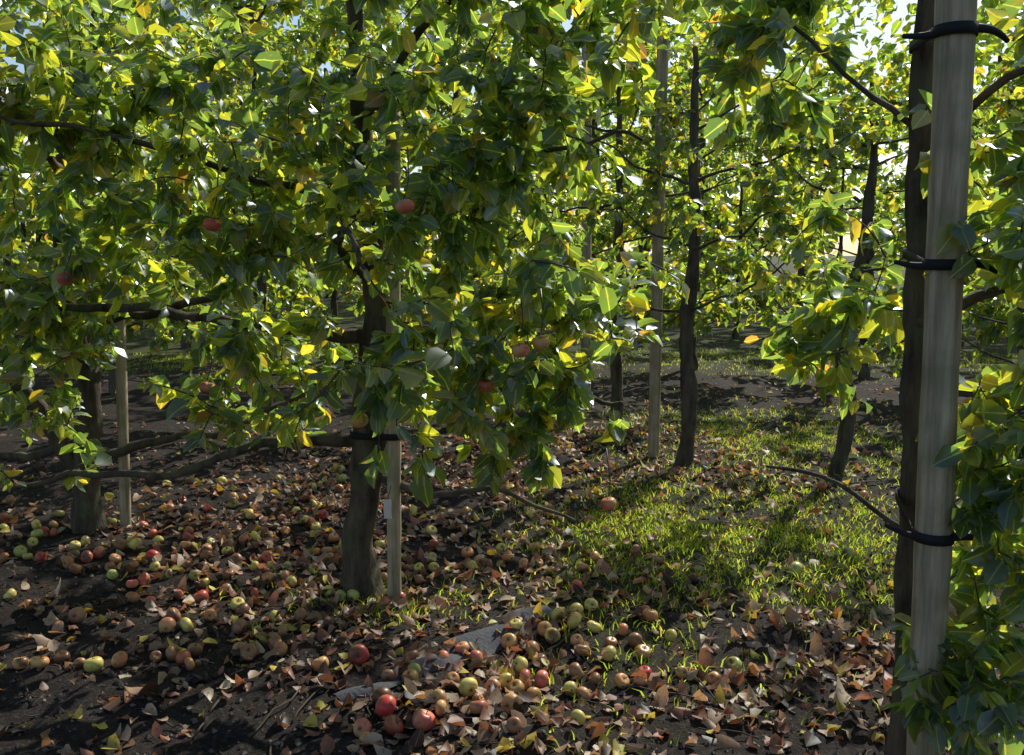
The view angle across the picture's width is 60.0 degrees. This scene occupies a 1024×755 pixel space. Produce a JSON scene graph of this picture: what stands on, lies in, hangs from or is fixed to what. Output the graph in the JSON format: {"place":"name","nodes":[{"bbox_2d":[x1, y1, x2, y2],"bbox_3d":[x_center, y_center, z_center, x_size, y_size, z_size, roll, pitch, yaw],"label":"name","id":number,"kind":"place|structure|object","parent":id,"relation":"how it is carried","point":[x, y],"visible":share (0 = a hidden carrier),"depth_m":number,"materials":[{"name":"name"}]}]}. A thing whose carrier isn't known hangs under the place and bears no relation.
{"place":"outdoors","nodes":[
{"label":"outdoors","id":0,"kind":"place"},
{"bbox_2d":[1,347,1016,754],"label":"grass","id":1,"kind":"structure","parent":0,"point":[777,529],"depth_m":4.96,"materials":[{"name":"green plant"}]},
{"bbox_2d":[0,256,1023,754],"bbox_3d":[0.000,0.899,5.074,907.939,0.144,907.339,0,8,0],"label":"ground","id":2,"kind":"structure","parent":0,"point":[142,412],"depth_m":4.38,"materials":[{"name":"soil"}]},
{"bbox_2d":[1,167,52,268],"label":"apple tree","id":3,"kind":"object","parent":2,"relation":"on","point":[33,244],"visible":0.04,"depth_m":22.48,"materials":[{"name":"green plant"}]},
{"bbox_2d":[0,78,55,340],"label":"apple tree","id":4,"kind":"object","parent":2,"relation":"on","point":[23,245],"visible":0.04,"depth_m":15.98,"materials":[{"name":"green plant"}]},
{"bbox_2d":[0,0,69,448],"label":"apple tree","id":5,"kind":"object","parent":2,"relation":"on","point":[4,418],"visible":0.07,"depth_m":6.21,"materials":[{"name":"green plant"}]},
{"bbox_2d":[25,151,117,246],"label":"apple tree","id":6,"kind":"object","parent":2,"relation":"on","point":[37,233],"depth_m":22.18,"materials":[{"name":"green plant"}]},
{"bbox_2d":[6,49,149,337],"bbox_3d":[-7.426,-2.966,14.941,3.945,5.188,1.847,3,9,22],"label":"apple tree","id":7,"kind":"object","parent":2,"relation":"on","point":[45,242],"visible":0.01,"depth_m":15.28,"materials":[{"name":"green plant"}]},
{"bbox_2d":[6,0,228,394],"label":"apple tree","id":8,"kind":"object","parent":2,"relation":"on","point":[132,326],"visible":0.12,"depth_m":9.94,"materials":[{"name":"green plant"}]},
{"bbox_2d":[115,295,130,528],"bbox_3d":[-2.227,0.138,5.068,0.115,1.719,0.062,0,8,0],"label":"stake","id":9,"kind":"object","parent":2,"relation":"on","point":[123,432],"visible":0.63,"depth_m":5.07,"materials":[{"name":"grey wood"}]},
{"bbox_2d":[0,0,340,533],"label":"apple tree","id":10,"kind":"object","parent":2,"relation":"on","point":[71,330],"visible":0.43,"depth_m":4.42,"materials":[{"name":"green plant"}]},
{"bbox_2d":[109,5,263,347],"bbox_3d":[-5.443,-3.227,14.808,4.677,5.734,2.027,7,10,40],"label":"apple tree","id":11,"kind":"object","parent":2,"relation":"on","point":[152,18],"visible":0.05,"depth_m":14.12,"materials":[{"name":"green plant"}]},
{"bbox_2d":[137,90,246,311],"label":"apple tree","id":12,"kind":"object","parent":2,"relation":"on","point":[220,173],"depth_m":20.07,"materials":[{"name":"green plant"}]},
{"bbox_2d":[88,0,385,429],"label":"apple tree","id":13,"kind":"object","parent":2,"relation":"on","point":[161,339],"visible":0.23,"depth_m":7.90,"materials":[{"name":"green plant"}]},
{"bbox_2d":[195,108,293,240],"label":"apple tree","id":14,"kind":"object","parent":2,"relation":"on","point":[229,135],"depth_m":18.69,"materials":[{"name":"green plant"}]},
{"bbox_2d":[192,39,335,315],"bbox_3d":[-4.199,-2.799,14.222,3.800,4.997,1.779,4,9,25],"label":"apple tree","id":15,"kind":"object","parent":2,"relation":"on","point":[241,108],"visible":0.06,"depth_m":13.88,"materials":[{"name":"green plant"}]},
{"bbox_2d":[265,132,404,324],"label":"apple tree","id":16,"kind":"object","parent":2,"relation":"on","point":[333,303],"visible":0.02,"depth_m":19.76,"materials":[{"name":"green plant"}]},
{"bbox_2d":[0,0,689,600],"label":"apple tree","id":17,"kind":"object","parent":2,"relation":"on","point":[492,168],"visible":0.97,"depth_m":3.40,"materials":[{"name":"green plant"}]},
{"bbox_2d":[350,112,400,597],"bbox_3d":[-0.622,-0.018,4.010,0.259,2.320,0.162,6,10,34],"label":"stake","id":18,"kind":"object","parent":2,"relation":"on","point":[392,508],"visible":0.45,"depth_m":4.01,"materials":[{"name":"grey wood"}]},
{"bbox_2d":[261,0,491,321],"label":"apple tree","id":19,"kind":"object","parent":2,"relation":"on","point":[391,20],"visible":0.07,"depth_m":13.29,"materials":[{"name":"green plant"}]},
{"bbox_2d":[372,110,472,324],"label":"apple tree","id":20,"kind":"object","parent":2,"relation":"on","point":[405,167],"visible":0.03,"depth_m":18.77,"materials":[{"name":"green plant"}]},
{"bbox_2d":[0,445,868,745],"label":"fallen apples","id":21,"kind":"object","parent":2,"relation":"on","point":[384,701],"visible":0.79,"depth_m":3.81,"materials":[{"name":"red food"}]},
{"bbox_2d":[288,0,588,367],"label":"apple tree","id":22,"kind":"object","parent":2,"relation":"on","point":[492,57],"visible":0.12,"depth_m":7.70,"materials":[{"name":"green plant"}]},
{"bbox_2d":[332,605,551,702],"bbox_3d":[-0.218,1.098,3.545,0.232,0.064,1.109,7,10,40],"label":"weed matting","id":23,"kind":"object","parent":2,"relation":"on","point":[488,640],"visible":0.56,"depth_m":3.58,"materials":[{"name":"grey fabric"}]},
{"bbox_2d":[417,169,522,300],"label":"apple tree","id":24,"kind":"object","parent":2,"relation":"on","point":[519,216],"visible":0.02,"depth_m":17.68,"materials":[{"name":"green plant"}]},
{"bbox_2d":[400,87,550,314],"bbox_3d":[-0.892,-2.236,13.128,3.154,4.148,1.477,3,9,20],"label":"apple tree","id":25,"kind":"object","parent":2,"relation":"on","point":[445,107],"visible":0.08,"depth_m":12.69,"materials":[{"name":"green plant"}]},
{"bbox_2d":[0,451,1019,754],"bbox_3d":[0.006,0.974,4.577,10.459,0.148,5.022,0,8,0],"label":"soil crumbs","id":26,"kind":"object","parent":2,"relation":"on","point":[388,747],"visible":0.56,"depth_m":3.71,"materials":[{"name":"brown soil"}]},
{"bbox_2d":[0,0,1023,305],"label":"distant trees","id":27,"kind":"object","parent":2,"relation":"on","point":[886,50],"visible":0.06,"depth_m":28.25,"materials":[{"name":"green plant"}]},
{"bbox_2d":[0,371,1023,754],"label":"fallen leaves","id":28,"kind":"object","parent":2,"relation":"on","point":[820,645],"depth_m":3.90,"materials":[{"name":"brown plant"}]},
{"bbox_2d":[513,139,627,329],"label":"apple tree","id":29,"kind":"object","parent":2,"relation":"on","point":[605,238],"visible":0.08,"depth_m":17.46,"materials":[{"name":"green plant"}]},
{"bbox_2d":[581,45,591,409],"bbox_3d":[0.735,-1.402,8.791,0.132,3.731,0.102,0,8,0],"label":"stake","id":30,"kind":"object","parent":2,"relation":"on","point":[586,254],"visible":0.12,"depth_m":8.75,"materials":[{"name":"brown wood"}]},
{"bbox_2d":[480,56,710,345],"bbox_3d":[0.987,-2.161,12.391,3.527,4.324,1.529,4,9,27],"label":"apple tree","id":31,"kind":"object","parent":2,"relation":"on","point":[642,213],"visible":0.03,"depth_m":11.97,"materials":[{"name":"green plant"}]},
{"bbox_2d":[493,16,786,443],"bbox_3d":[0.895,-1.168,7.317,2.655,3.658,1.183,3,8,18],"label":"apple tree","id":32,"kind":"object","parent":2,"relation":"on","point":[725,218],"visible":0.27,"depth_m":7.03,"materials":[{"name":"green plant"}]},
{"bbox_2d":[591,149,705,320],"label":"apple tree","id":33,"kind":"object","parent":2,"relation":"on","point":[674,255],"visible":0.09,"depth_m":17.08,"materials":[{"name":"green plant"}]},
{"bbox_2d":[648,29,668,456],"bbox_3d":[1.139,-0.963,6.933,0.095,3.377,0.093,0,8,0],"label":"stake","id":34,"kind":"object","parent":2,"relation":"on","point":[656,303],"visible":0.71,"depth_m":6.94,"materials":[{"name":"grey wood"}]},
{"bbox_2d":[473,0,870,466],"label":"apple tree","id":35,"kind":"object","parent":2,"relation":"on","point":[689,216],"visible":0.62,"depth_m":6.44,"materials":[{"name":"green plant"}]},
{"bbox_2d":[598,26,834,369],"bbox_3d":[2.354,-2.256,11.542,1.638,4.599,3.497,-7,11,-40],"label":"apple tree","id":36,"kind":"object","parent":2,"relation":"on","point":[752,117],"visible":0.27,"depth_m":11.51,"materials":[{"name":"green plant"}]},
{"bbox_2d":[665,130,819,338],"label":"apple tree","id":37,"kind":"object","parent":2,"relation":"on","point":[743,142],"visible":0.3,"depth_m":16.42,"materials":[{"name":"green plant"}]},
{"bbox_2d":[639,0,1023,754],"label":"apple tree","id":38,"kind":"object","parent":2,"relation":"on","point":[979,702],"visible":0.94,"depth_m":2.51,"materials":[{"name":"green plant"}]},
{"bbox_2d":[755,140,907,312],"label":"apple tree","id":39,"kind":"object","parent":2,"relation":"on","point":[789,294],"visible":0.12,"depth_m":15.77,"materials":[{"name":"green plant"}]},
{"bbox_2d":[677,60,1023,472],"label":"apple tree","id":40,"kind":"object","parent":2,"relation":"on","point":[865,142],"visible":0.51,"depth_m":6.16,"materials":[{"name":"green plant"}]},
{"bbox_2d":[732,39,1013,378],"bbox_3d":[4.613,-1.983,11.342,3.432,4.208,1.488,3,8,19],"label":"apple tree","id":41,"kind":"object","parent":2,"relation":"on","point":[767,318],"visible":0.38,"depth_m":11.24,"materials":[{"name":"green plant"}]},
{"bbox_2d":[873,97,1006,346],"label":"apple tree","id":42,"kind":"object","parent":2,"relation":"on","point":[900,182],"visible":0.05,"depth_m":15.44,"materials":[{"name":"green plant"}]},
{"bbox_2d":[865,46,1023,406],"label":"apple tree","id":43,"kind":"object","parent":2,"relation":"on","point":[1006,64],"visible":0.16,"depth_m":9.38,"materials":[{"name":"green plant"}]},
{"bbox_2d":[884,0,1009,754],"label":"wooden post","id":44,"kind":"object","parent":2,"relation":"on","point":[955,30],"visible":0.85,"depth_m":2.31,"materials":[{"name":"grey wood"}]},
{"bbox_2d":[969,93,1023,337],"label":"apple tree","id":45,"kind":"object","parent":2,"relation":"on","point":[993,130],"visible":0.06,"depth_m":11.04,"materials":[{"name":"green plant"}]},
{"bbox_2d":[977,156,1020,323],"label":"apple tree","id":46,"kind":"object","parent":2,"relation":"on","point":[998,311],"depth_m":15.56,"materials":[{"name":"green plant"}]},
{"bbox_2d":[981,30,1023,309],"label":"apple tree","id":47,"kind":"object","parent":2,"relation":"on","point":[1000,300],"visible":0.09,"depth_m":5.45,"materials":[{"name":"green plant"}]},
{"bbox_2d":[0,0,1023,255],"label":"sky","id":48,"kind":"structure","parent":0,"point":[902,11],"materials":[{"name":"white"}]}
]}

